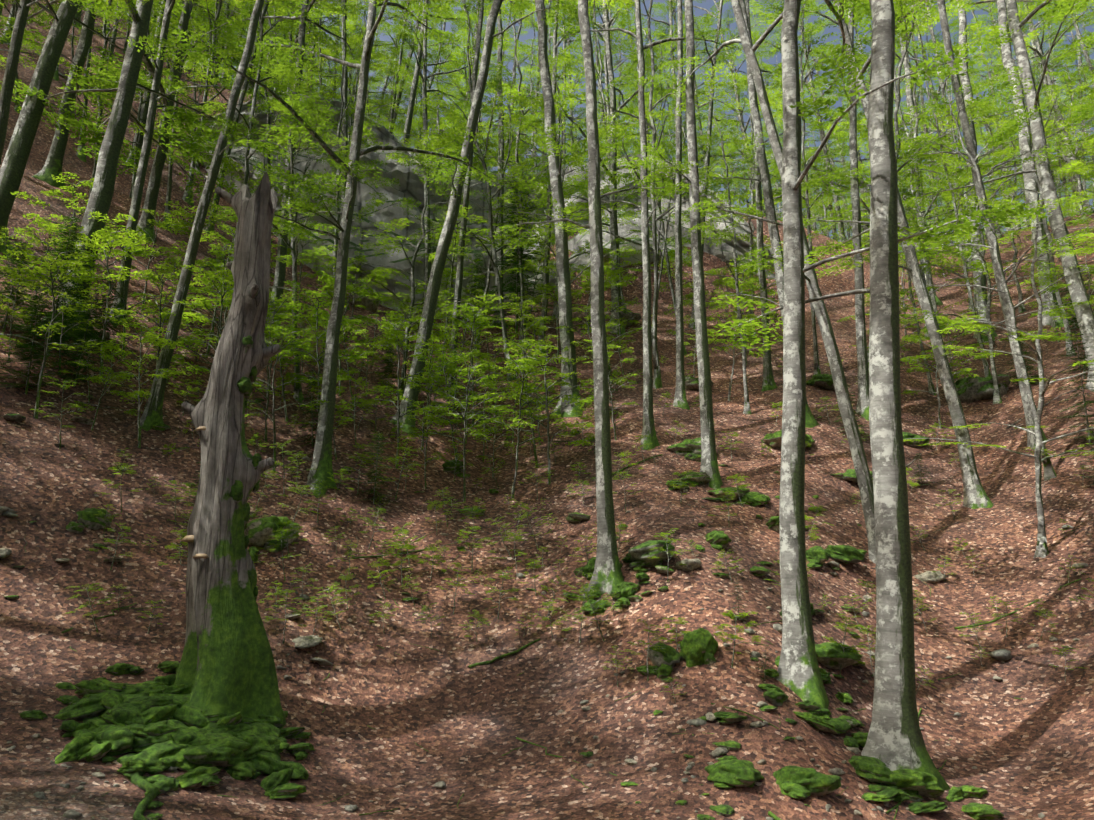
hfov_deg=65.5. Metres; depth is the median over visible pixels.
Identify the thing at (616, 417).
tuft
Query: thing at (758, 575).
rock
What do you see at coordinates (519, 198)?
tree
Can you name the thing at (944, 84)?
tree
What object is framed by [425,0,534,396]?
tree
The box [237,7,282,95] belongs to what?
tree
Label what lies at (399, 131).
tree
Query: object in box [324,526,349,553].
tuft
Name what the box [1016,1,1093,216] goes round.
tree
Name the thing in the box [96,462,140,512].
tuft
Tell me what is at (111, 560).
rock
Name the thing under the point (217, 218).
sap
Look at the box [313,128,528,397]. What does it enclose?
tree
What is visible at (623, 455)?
tuft
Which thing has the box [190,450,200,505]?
fir
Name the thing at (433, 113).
tree
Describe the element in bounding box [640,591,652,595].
rock
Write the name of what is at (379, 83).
tree
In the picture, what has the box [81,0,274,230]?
tree
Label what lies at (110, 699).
moss cushion
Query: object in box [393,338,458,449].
sap
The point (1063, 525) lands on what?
tuft
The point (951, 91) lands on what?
tree
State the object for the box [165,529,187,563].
tuft
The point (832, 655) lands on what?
rock
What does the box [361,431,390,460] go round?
tuft
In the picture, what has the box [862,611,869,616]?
rock
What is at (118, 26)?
tree
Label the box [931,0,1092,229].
tree
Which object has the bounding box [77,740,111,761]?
moss cushion
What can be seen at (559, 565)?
tuft
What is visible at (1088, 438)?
tuft
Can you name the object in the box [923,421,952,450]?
tuft
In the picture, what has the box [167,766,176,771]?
rock
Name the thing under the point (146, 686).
moss cushion
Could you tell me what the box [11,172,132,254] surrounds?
sapling
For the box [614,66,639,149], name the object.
tree
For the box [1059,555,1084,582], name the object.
tuft
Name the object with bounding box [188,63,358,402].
tree
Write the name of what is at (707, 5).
sky
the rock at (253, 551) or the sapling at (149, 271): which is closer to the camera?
the rock at (253, 551)
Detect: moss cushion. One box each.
[20,710,47,719]
[54,696,105,719]
[55,682,76,689]
[55,736,93,763]
[56,695,80,704]
[60,720,77,731]
[62,722,89,736]
[67,700,78,705]
[71,729,98,740]
[75,679,125,695]
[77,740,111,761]
[81,694,90,699]
[83,717,106,729]
[90,690,123,717]
[92,724,129,733]
[95,727,134,751]
[102,708,125,726]
[102,756,116,762]
[105,663,134,675]
[106,748,130,755]
[111,703,150,724]
[117,753,135,761]
[117,759,149,773]
[118,683,141,695]
[118,757,132,763]
[123,692,150,703]
[123,694,133,699]
[123,773,147,779]
[124,721,133,725]
[127,724,148,736]
[128,666,143,674]
[131,734,162,752]
[133,740,187,770]
[134,674,175,685]
[136,680,168,695]
[139,695,172,706]
[142,704,176,723]
[143,720,177,735]
[145,777,158,783]
[151,774,178,790]
[153,777,178,793]
[156,719,189,729]
[156,735,168,742]
[157,661,179,672]
[159,693,190,695]
[159,744,196,770]
[162,692,190,708]
[163,684,190,694]
[163,733,172,740]
[164,697,182,706]
[166,728,199,746]
[173,702,246,727]
[176,766,219,788]
[179,756,192,768]
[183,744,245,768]
[188,732,250,751]
[190,726,207,736]
[201,709,232,721]
[201,775,220,786]
[204,722,230,732]
[214,723,251,736]
[216,712,242,725]
[224,761,255,779]
[240,722,281,757]
[243,746,261,760]
[248,751,284,774]
[250,772,260,779]
[258,714,280,726]
[260,767,293,790]
[264,783,306,799]
[278,742,289,752]
[279,737,286,742]
[280,727,304,738]
[281,761,308,779]
[285,742,314,754]
[291,769,307,779]
[292,732,310,739]
[294,751,307,759]
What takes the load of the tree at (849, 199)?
on the terrain
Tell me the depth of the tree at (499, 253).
39.97 m
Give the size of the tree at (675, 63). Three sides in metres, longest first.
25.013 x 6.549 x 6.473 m
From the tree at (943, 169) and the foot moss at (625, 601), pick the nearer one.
the foot moss at (625, 601)
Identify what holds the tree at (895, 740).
on the terrain
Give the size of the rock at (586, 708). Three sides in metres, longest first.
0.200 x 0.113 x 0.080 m
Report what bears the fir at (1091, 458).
on the terrain
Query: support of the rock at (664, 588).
on the terrain
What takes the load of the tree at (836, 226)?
on the terrain
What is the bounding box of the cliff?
[58,72,998,318]
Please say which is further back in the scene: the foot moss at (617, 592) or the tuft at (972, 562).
the tuft at (972, 562)
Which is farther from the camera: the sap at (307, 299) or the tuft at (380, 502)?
the sap at (307, 299)
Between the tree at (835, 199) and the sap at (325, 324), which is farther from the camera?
the tree at (835, 199)
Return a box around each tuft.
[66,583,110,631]
[87,523,136,569]
[95,504,122,536]
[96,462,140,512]
[103,584,133,611]
[138,379,152,409]
[139,600,163,633]
[144,534,157,551]
[146,476,161,491]
[155,480,195,523]
[158,533,187,565]
[162,443,178,459]
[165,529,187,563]
[169,379,200,415]
[171,513,190,543]
[183,420,194,435]
[183,484,197,502]
[185,488,197,512]
[188,377,205,403]
[246,433,269,453]
[249,503,268,520]
[255,470,288,508]
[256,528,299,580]
[259,581,285,604]
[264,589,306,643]
[269,382,293,407]
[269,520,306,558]
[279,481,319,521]
[285,414,302,430]
[286,451,315,486]
[290,564,317,599]
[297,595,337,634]
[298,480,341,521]
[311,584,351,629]
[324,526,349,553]
[327,470,353,498]
[327,541,364,571]
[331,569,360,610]
[335,408,346,421]
[340,508,359,523]
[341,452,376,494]
[342,443,366,466]
[357,452,385,472]
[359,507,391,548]
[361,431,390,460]
[367,558,397,598]
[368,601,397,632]
[372,496,385,507]
[373,541,389,557]
[376,375,397,392]
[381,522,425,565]
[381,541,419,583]
[390,426,407,443]
[391,457,419,489]
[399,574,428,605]
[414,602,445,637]
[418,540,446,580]
[424,500,451,534]
[425,487,467,526]
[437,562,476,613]
[448,498,463,517]
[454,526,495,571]
[456,529,474,548]
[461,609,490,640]
[462,506,483,531]
[470,420,493,448]
[477,367,500,392]
[479,378,501,404]
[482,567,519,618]
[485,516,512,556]
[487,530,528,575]
[506,499,530,529]
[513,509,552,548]
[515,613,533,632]
[518,461,553,499]
[519,559,544,592]
[521,431,540,449]
[529,599,572,639]
[532,575,572,616]
[535,396,556,423]
[536,546,548,568]
[538,383,557,395]
[538,385,553,409]
[544,513,560,532]
[549,414,561,429]
[550,442,561,462]
[553,558,566,574]
[557,536,567,551]
[563,484,579,495]
[569,534,596,562]
[569,570,598,600]
[571,414,594,444]
[571,462,590,476]
[572,397,593,415]
[572,480,590,503]
[585,434,594,453]
[603,645,633,686]
[604,591,624,615]
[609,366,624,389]
[609,410,623,430]
[612,452,627,471]
[612,470,640,509]
[616,451,642,478]
[616,521,630,550]
[632,435,652,462]
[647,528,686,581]
[653,392,670,412]
[660,676,685,702]
[662,617,690,651]
[665,421,688,440]
[668,470,694,502]
[684,540,694,556]
[708,491,745,526]
[712,549,743,581]
[713,610,760,667]
[720,431,742,459]
[726,474,750,506]
[760,444,771,457]
[765,560,780,585]
[771,402,781,421]
[805,503,833,532]
[805,515,818,540]
[815,396,836,424]
[818,595,833,613]
[820,617,867,678]
[839,595,871,631]
[852,579,875,608]
[854,624,875,675]
[906,467,916,485]
[910,526,928,550]
[913,590,925,609]
[913,597,934,632]
[915,667,936,693]
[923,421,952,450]
[932,556,954,580]
[935,489,962,518]
[951,538,974,556]
[958,612,989,650]
[964,554,979,575]
[972,645,988,664]
[986,596,1001,612]
[991,601,1021,636]
[1028,609,1058,640]
[1031,599,1051,617]
[1048,647,1087,681]
[1057,519,1071,530]
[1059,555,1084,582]
[1069,578,1093,624]
[1074,465,1088,477]
[1077,426,1093,446]
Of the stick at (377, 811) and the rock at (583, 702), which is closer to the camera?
the stick at (377, 811)
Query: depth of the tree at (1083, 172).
37.34 m
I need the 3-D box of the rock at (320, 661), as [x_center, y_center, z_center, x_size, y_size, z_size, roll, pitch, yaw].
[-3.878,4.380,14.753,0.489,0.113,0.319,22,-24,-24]
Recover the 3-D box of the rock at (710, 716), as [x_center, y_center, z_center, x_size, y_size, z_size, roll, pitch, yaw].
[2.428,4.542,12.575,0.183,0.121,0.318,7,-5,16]
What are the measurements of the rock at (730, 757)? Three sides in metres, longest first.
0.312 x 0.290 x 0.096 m
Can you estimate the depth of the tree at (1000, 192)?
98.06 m
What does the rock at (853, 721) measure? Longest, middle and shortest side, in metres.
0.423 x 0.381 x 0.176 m
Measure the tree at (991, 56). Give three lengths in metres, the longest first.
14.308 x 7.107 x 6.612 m
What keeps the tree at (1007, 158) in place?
on the terrain
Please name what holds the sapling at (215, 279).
on the terrain
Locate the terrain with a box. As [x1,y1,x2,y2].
[0,0,1093,819]
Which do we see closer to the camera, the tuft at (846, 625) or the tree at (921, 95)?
the tuft at (846, 625)
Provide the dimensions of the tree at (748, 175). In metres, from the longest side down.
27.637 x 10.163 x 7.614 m
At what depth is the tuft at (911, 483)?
22.37 m
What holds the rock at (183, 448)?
on the terrain
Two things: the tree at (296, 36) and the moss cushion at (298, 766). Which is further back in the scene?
the tree at (296, 36)
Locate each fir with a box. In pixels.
[0,240,42,333]
[0,292,70,394]
[7,216,90,355]
[44,296,105,386]
[86,267,128,350]
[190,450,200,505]
[297,371,320,446]
[352,435,397,503]
[374,335,401,388]
[464,254,494,323]
[486,169,558,332]
[591,364,617,415]
[727,576,747,620]
[755,646,774,679]
[836,384,869,436]
[912,453,931,485]
[1005,334,1045,385]
[1048,322,1093,443]
[1056,268,1093,330]
[1078,419,1093,486]
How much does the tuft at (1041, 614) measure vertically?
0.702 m
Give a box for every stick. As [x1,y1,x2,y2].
[62,603,135,632]
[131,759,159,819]
[352,541,461,558]
[359,808,397,815]
[468,638,539,668]
[516,737,616,775]
[612,454,662,475]
[711,703,778,728]
[768,811,780,819]
[885,760,945,813]
[893,708,921,819]
[954,578,1080,628]
[1007,387,1081,427]
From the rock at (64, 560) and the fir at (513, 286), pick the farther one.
the fir at (513, 286)
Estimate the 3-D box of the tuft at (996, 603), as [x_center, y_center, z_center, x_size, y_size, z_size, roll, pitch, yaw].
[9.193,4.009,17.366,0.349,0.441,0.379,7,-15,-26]
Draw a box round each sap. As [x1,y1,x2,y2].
[0,219,86,333]
[0,226,45,309]
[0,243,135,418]
[0,266,55,359]
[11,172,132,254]
[15,255,102,374]
[30,376,85,448]
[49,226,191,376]
[58,339,107,402]
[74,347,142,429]
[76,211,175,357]
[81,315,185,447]
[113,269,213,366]
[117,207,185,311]
[136,253,193,306]
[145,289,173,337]
[145,307,201,382]
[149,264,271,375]
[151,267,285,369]
[154,201,232,316]
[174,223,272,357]
[177,282,233,357]
[186,273,233,321]
[191,240,233,335]
[193,257,223,306]
[209,216,287,272]
[211,291,303,396]
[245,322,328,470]
[251,314,321,441]
[264,300,304,339]
[265,291,326,421]
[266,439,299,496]
[269,238,292,290]
[270,230,332,313]
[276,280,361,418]
[276,318,363,386]
[279,282,324,343]
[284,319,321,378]
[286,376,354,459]
[303,261,390,395]
[305,298,347,360]
[306,267,380,345]
[307,268,330,298]
[307,317,377,409]
[327,251,383,334]
[335,374,381,444]
[347,338,386,396]
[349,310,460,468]
[353,335,381,376]
[354,294,394,364]
[361,385,395,431]
[365,303,445,390]
[373,269,444,369]
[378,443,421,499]
[385,401,452,488]
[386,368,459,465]
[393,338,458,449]
[401,298,443,343]
[402,353,482,459]
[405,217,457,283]
[408,343,452,411]
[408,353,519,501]
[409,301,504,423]
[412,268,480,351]
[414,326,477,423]
[415,215,458,247]
[426,348,506,443]
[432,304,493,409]
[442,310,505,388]
[443,437,472,480]
[445,378,513,461]
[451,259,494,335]
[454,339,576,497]
[465,304,510,352]
[472,335,580,466]
[474,409,516,478]
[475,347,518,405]
[482,362,551,442]
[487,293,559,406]
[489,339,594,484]
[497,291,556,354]
[505,234,544,262]
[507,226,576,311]
[515,370,560,444]
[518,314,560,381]
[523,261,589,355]
[525,235,555,305]
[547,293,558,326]
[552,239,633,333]
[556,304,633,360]
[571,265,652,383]
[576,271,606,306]
[579,339,638,440]
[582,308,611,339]
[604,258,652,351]
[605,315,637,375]
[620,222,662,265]
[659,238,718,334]
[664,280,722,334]
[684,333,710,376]
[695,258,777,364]
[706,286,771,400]
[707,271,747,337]
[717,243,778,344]
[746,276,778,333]
[849,298,935,371]
[864,240,939,337]
[867,291,909,323]
[899,253,918,285]
[900,340,911,372]
[901,315,978,428]
[920,312,989,378]
[930,240,952,277]
[956,289,999,342]
[1022,256,1059,290]
[1025,272,1074,342]
[1050,263,1093,378]
[1062,267,1093,318]
[1075,237,1093,266]
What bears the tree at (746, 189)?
on the terrain
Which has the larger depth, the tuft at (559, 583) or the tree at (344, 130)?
the tree at (344, 130)
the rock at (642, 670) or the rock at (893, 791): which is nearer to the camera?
the rock at (893, 791)
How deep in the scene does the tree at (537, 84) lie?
65.11 m
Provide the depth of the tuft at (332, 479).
20.33 m
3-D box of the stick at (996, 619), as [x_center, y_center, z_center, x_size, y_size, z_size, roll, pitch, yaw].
[9.472,3.902,17.124,2.614,1.001,0.210,0,-13,-1]
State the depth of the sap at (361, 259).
32.29 m
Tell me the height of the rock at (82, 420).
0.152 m
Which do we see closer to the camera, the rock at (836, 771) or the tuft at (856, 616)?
the rock at (836, 771)
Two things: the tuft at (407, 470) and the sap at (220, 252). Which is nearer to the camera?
the tuft at (407, 470)
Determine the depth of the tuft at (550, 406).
27.57 m
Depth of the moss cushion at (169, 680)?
12.54 m
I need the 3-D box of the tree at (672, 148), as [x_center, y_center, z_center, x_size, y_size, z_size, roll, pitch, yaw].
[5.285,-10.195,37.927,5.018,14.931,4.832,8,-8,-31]
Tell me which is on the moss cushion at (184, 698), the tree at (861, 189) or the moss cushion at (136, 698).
the moss cushion at (136, 698)
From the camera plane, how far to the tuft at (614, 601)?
16.04 m
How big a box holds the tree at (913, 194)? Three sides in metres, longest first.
17.280 x 7.684 x 7.401 m
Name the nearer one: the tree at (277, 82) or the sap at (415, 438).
the sap at (415, 438)
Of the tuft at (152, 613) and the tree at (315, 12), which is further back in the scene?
the tree at (315, 12)
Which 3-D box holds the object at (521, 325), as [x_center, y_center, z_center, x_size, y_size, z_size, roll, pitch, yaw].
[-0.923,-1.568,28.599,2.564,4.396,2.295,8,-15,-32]
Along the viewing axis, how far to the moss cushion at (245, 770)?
11.07 m
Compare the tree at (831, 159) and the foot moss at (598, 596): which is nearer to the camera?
the foot moss at (598, 596)
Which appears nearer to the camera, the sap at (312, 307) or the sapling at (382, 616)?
the sapling at (382, 616)
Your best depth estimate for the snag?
12.97 m
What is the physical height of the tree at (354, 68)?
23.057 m
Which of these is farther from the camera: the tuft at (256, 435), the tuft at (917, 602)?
the tuft at (256, 435)
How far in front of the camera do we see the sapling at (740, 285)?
32.35 m
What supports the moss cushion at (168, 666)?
on the terrain
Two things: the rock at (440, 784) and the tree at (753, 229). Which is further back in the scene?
the tree at (753, 229)
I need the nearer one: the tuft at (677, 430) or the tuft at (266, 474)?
the tuft at (266, 474)
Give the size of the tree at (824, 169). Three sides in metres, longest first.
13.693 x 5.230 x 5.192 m
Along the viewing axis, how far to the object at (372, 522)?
18.64 m
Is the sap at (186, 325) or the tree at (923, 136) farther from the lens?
the tree at (923, 136)
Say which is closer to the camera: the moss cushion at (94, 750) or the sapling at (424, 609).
the moss cushion at (94, 750)
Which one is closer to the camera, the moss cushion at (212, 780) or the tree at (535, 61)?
the moss cushion at (212, 780)
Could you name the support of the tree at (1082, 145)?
on the terrain
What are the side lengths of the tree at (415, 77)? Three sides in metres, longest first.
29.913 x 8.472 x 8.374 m
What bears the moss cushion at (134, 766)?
on the terrain
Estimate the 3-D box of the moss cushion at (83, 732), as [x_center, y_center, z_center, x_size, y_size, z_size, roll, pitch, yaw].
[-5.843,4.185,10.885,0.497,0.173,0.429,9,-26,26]
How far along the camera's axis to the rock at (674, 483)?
20.78 m
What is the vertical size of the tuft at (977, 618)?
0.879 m
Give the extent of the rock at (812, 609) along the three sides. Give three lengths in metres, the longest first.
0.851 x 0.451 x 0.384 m
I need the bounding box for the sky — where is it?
[115,0,1093,251]
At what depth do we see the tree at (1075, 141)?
41.83 m
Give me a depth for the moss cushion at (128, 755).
10.63 m
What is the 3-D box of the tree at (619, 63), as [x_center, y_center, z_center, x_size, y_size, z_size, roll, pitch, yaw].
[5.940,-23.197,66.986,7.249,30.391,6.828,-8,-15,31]
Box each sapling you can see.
[560,589,610,642]
[574,583,621,640]
[624,619,670,680]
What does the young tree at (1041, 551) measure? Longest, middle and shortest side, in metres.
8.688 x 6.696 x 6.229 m
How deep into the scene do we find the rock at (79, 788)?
9.69 m
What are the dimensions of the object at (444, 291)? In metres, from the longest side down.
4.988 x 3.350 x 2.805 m
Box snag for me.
[174,172,285,728]
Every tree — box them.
[0,0,19,45]
[0,0,55,113]
[0,0,94,161]
[0,0,110,163]
[0,0,185,256]
[0,0,202,200]
[0,0,420,343]
[0,3,77,77]
[31,0,193,189]
[46,3,116,60]
[72,0,83,28]
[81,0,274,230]
[85,0,243,326]
[86,0,218,198]
[93,0,158,59]
[93,0,306,205]
[104,2,119,81]
[123,1,130,53]
[124,0,248,167]
[124,0,507,496]
[127,0,348,279]
[136,0,255,241]
[137,0,264,430]
[145,0,240,175]
[149,0,209,67]
[151,0,251,87]
[157,0,350,243]
[174,1,246,82]
[174,5,238,73]
[179,2,266,87]
[183,3,200,70]
[184,3,197,60]
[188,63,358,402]
[189,6,276,84]
[192,0,271,76]
[197,0,287,76]
[197,93,328,242]
[200,0,298,89]
[200,0,299,92]
[203,0,294,233]
[208,8,280,74]
[212,0,386,337]
[214,113,363,259]
[221,0,268,85]
[226,1,332,95]
[228,7,326,96]
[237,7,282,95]
[245,2,360,72]
[255,47,303,95]
[257,1,305,96]
[258,1,360,96]
[270,0,361,94]
[270,5,329,92]
[271,0,420,282]
[276,2,318,95]
[277,0,369,94]
[281,0,357,94]
[284,27,338,96]
[302,40,358,101]
[303,0,355,90]
[304,0,405,105]
[304,5,364,98]
[304,12,368,106]
[305,4,400,150]
[311,0,375,310]
[311,0,405,118]
[312,0,336,82]
[313,0,405,114]
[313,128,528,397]
[316,63,340,97]
[321,0,426,107]
[323,34,389,112]
[328,0,403,110]
[332,1,417,118]
[338,0,440,121]
[354,0,457,133]
[355,50,401,105]
[365,54,420,146]
[368,2,429,129]
[369,2,432,132]
[370,0,488,162]
[373,0,586,380]
[373,42,408,128]
[378,80,431,116]
[380,0,500,328]
[383,0,497,143]
[385,1,497,168]
[385,2,439,156]
[385,52,413,138]
[390,0,597,434]
[392,0,515,166]
[392,76,419,146]
[395,104,429,156]
[397,0,449,141]
[401,104,507,363]
[401,116,433,145]
[410,103,495,162]
[410,112,458,166]
[415,1,533,170]
[417,61,568,354]
[420,1,522,155]
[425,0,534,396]
[427,0,540,169]
[428,103,461,161]
[432,0,632,342]
[437,8,534,158]
[441,72,522,171]
[448,49,521,154]
[449,9,547,328]
[459,23,494,169]
[463,0,573,170]
[471,0,639,317]
[477,1,586,174]
[485,0,601,173]
[488,0,699,335]
[491,38,641,302]
[493,0,700,599]
[497,48,548,168]
[498,0,614,352]
[504,2,581,161]
[513,0,620,416]
[514,48,575,165]
[517,16,612,165]
[524,3,578,164]
[528,1,604,168]
[534,0,684,308]
[553,0,741,449]
[554,0,754,388]
[556,3,624,152]
[558,0,661,155]
[558,46,585,164]
[563,78,627,162]
[567,0,644,145]
[574,0,654,157]
[575,2,715,149]
[576,2,649,162]
[605,2,687,355]
[609,83,638,146]
[612,0,729,138]
[612,24,712,311]
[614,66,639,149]
[616,0,764,489]
[616,62,661,154]
[620,22,706,166]
[621,22,737,169]
[621,85,722,336]
[623,81,722,177]
[634,0,875,563]
[637,0,712,409]
[645,0,719,168]
[645,0,737,140]
[646,2,743,185]
[656,71,719,191]
[658,81,836,340]
[661,0,778,328]
[671,0,846,217]
[673,103,783,414]
[682,119,740,196]
[695,0,822,167]
[698,71,738,206]
[698,111,750,212]
[699,0,811,211]
[699,0,848,427]
[701,143,754,199]
[709,51,761,211]
[711,0,1063,790]
[720,140,761,213]
[726,0,870,145]
[728,123,779,211]
[733,41,834,223]
[735,0,830,391]
[737,124,827,225]
[741,0,863,374]
[748,119,820,230]
[754,0,929,419]
[757,55,829,211]
[757,78,782,218]
[761,0,864,244]
[764,0,867,240]
[764,0,868,231]
[765,119,782,217]
[768,0,1032,372]
[769,0,901,237]
[771,0,993,508]
[774,89,865,230]
[775,0,1046,708]
[776,112,828,233]
[778,151,870,236]
[781,132,836,228]
[801,88,851,243]
[801,120,869,235]
[801,157,827,227]
[802,4,907,247]
[802,121,850,238]
[811,93,935,222]
[818,1,942,305]
[820,214,850,241]
[822,6,870,228]
[825,11,1017,334]
[826,0,1032,337]
[827,150,925,236]
[828,73,869,207]
[829,84,898,243]
[829,109,869,230]
[830,6,932,250]
[830,123,991,395]
[832,116,924,232]
[834,128,947,219]
[845,0,1060,341]
[856,33,965,251]
[858,1,948,246]
[859,0,1093,391]
[860,1,979,245]
[893,0,1002,269]
[893,46,950,235]
[894,66,1093,480]
[895,8,1045,377]
[896,0,1067,243]
[896,14,962,249]
[896,31,996,242]
[896,66,946,222]
[899,152,1093,404]
[900,72,1020,308]
[901,16,1006,235]
[903,0,1048,449]
[903,192,1093,557]
[912,124,980,243]
[920,97,967,216]
[924,72,1008,248]
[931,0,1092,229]
[936,43,1025,233]
[937,106,1059,237]
[937,119,1093,312]
[945,0,1093,327]
[945,57,1072,227]
[948,3,1093,356]
[952,0,1080,148]
[954,40,1050,233]
[960,6,1074,241]
[961,6,1044,230]
[964,45,1065,230]
[967,0,1093,214]
[970,0,1093,143]
[976,0,1093,213]
[979,129,1039,232]
[981,84,1080,176]
[982,1,1092,191]
[982,44,1052,228]
[985,86,1026,217]
[986,50,1047,227]
[995,7,1091,181]
[1003,65,1093,222]
[1005,99,1093,210]
[1012,73,1092,213]
[1014,38,1093,215]
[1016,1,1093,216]
[1030,4,1089,204]
[1030,88,1093,272]
[1031,39,1093,111]
[1034,0,1093,79]
[1035,77,1079,217]
[1038,55,1093,204]
[1039,31,1093,239]
[1042,3,1093,160]
[1045,0,1093,194]
[1046,0,1093,193]
[1052,112,1093,195]
[1052,132,1093,257]
[1053,78,1093,168]
[1056,57,1093,207]
[1056,70,1093,188]
[1060,0,1093,127]
[1060,38,1093,154]
[1063,2,1093,164]
[1064,19,1093,203]
[1065,7,1093,103]
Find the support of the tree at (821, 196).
on the terrain
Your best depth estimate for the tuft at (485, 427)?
26.06 m
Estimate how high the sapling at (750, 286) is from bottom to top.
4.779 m
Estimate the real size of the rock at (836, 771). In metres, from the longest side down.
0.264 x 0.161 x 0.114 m
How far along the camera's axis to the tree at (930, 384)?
30.73 m
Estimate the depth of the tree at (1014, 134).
60.46 m
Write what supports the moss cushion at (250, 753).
on the terrain
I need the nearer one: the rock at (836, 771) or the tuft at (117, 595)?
the rock at (836, 771)
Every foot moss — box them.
[582,599,610,613]
[591,593,600,598]
[610,590,620,598]
[615,597,629,608]
[621,553,632,562]
[631,584,639,591]
[633,566,648,572]
[635,572,649,580]
[758,684,778,690]
[763,688,787,705]
[764,669,778,677]
[775,656,779,666]
[793,711,837,733]
[795,700,821,710]
[809,708,829,714]
[815,714,829,719]
[819,667,827,674]
[821,673,830,681]
[826,718,850,734]
[836,692,853,703]
[843,736,859,747]
[851,732,867,747]
[892,789,908,801]
[907,790,918,794]
[946,786,963,801]
[960,785,987,797]
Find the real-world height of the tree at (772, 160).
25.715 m
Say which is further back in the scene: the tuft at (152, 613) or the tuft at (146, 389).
the tuft at (146, 389)
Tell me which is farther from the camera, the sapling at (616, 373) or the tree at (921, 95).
the tree at (921, 95)
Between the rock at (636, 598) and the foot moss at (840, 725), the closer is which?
the foot moss at (840, 725)
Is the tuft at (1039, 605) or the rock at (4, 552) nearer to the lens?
the rock at (4, 552)
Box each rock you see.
[0,506,17,514]
[0,548,11,558]
[2,414,25,421]
[2,511,17,517]
[4,595,18,598]
[31,733,39,737]
[33,791,44,798]
[56,558,69,562]
[63,810,81,818]
[66,522,84,533]
[71,417,92,424]
[75,786,83,790]
[76,508,111,529]
[91,772,104,777]
[93,543,105,546]
[103,558,121,561]
[146,813,162,819]
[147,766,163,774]
[147,801,163,808]
[150,422,170,430]
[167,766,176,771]
[176,447,189,449]
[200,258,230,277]
[244,516,299,546]
[248,546,258,562]
[263,540,287,550]
[268,538,285,552]
[285,613,301,618]
[292,635,322,648]
[300,594,308,599]
[310,657,332,664]
[344,805,357,811]
[348,288,380,309]
[397,307,422,322]
[402,597,417,601]
[434,781,445,788]
[442,460,462,473]
[456,507,484,515]
[457,473,469,477]
[489,489,497,493]
[517,573,525,578]
[563,592,577,598]
[566,512,589,519]
[566,518,580,522]
[574,567,583,575]
[580,700,587,704]
[580,751,593,757]
[582,706,590,710]
[583,557,595,579]
[589,248,623,262]
[618,582,635,599]
[620,309,640,326]
[620,781,638,785]
[624,759,636,764]
[628,540,674,563]
[628,595,642,601]
[629,560,662,568]
[636,665,654,675]
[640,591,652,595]
[647,643,683,666]
[653,710,662,715]
[655,565,673,572]
[655,664,672,678]
[657,586,667,591]
[666,438,700,455]
[666,480,687,489]
[675,558,701,570]
[675,800,686,805]
[679,472,711,483]
[680,628,717,666]
[684,453,697,460]
[685,376,712,389]
[685,480,698,485]
[686,718,705,726]
[695,455,700,461]
[695,544,704,551]
[697,814,714,819]
[702,497,724,501]
[703,651,715,664]
[705,530,731,548]
[705,712,716,720]
[705,759,760,787]
[707,487,749,499]
[709,747,728,756]
[709,804,733,815]
[711,543,722,549]
[712,573,728,577]
[712,740,740,749]
[713,712,747,721]
[714,782,735,788]
[717,755,736,760]
[718,720,740,723]
[738,492,770,506]
[744,628,755,633]
[749,566,770,574]
[750,721,764,727]
[751,651,760,657]
[753,573,764,576]
[756,561,772,565]
[756,701,768,706]
[757,759,765,764]
[759,705,777,711]
[761,429,814,448]
[766,516,779,533]
[773,624,782,632]
[773,765,840,795]
[779,603,814,615]
[779,783,810,798]
[780,781,794,792]
[783,736,795,740]
[785,718,796,724]
[806,374,834,389]
[806,546,829,563]
[807,561,822,568]
[814,609,824,614]
[815,642,861,670]
[824,545,864,563]
[827,561,839,568]
[828,768,845,774]
[830,473,843,478]
[832,673,843,678]
[836,708,848,710]
[839,715,860,727]
[841,606,859,612]
[842,469,872,482]
[846,747,860,751]
[848,756,893,782]
[852,661,865,666]
[854,810,862,815]
[861,792,893,802]
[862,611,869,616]
[867,784,888,791]
[876,786,899,796]
[881,769,944,797]
[903,432,928,446]
[908,793,923,801]
[908,800,947,813]
[914,571,946,581]
[925,578,935,583]
[955,374,1010,402]
[961,803,1003,819]
[988,649,1011,660]
[993,676,1001,680]
[1027,643,1038,647]
[1049,637,1058,641]
[1061,525,1073,529]
[1072,563,1088,568]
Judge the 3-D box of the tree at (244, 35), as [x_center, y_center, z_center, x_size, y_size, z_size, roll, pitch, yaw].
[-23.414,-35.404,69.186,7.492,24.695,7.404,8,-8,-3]
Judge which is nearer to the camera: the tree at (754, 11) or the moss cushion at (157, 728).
the moss cushion at (157, 728)
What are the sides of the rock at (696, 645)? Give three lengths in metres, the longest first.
0.804 x 0.736 x 0.610 m

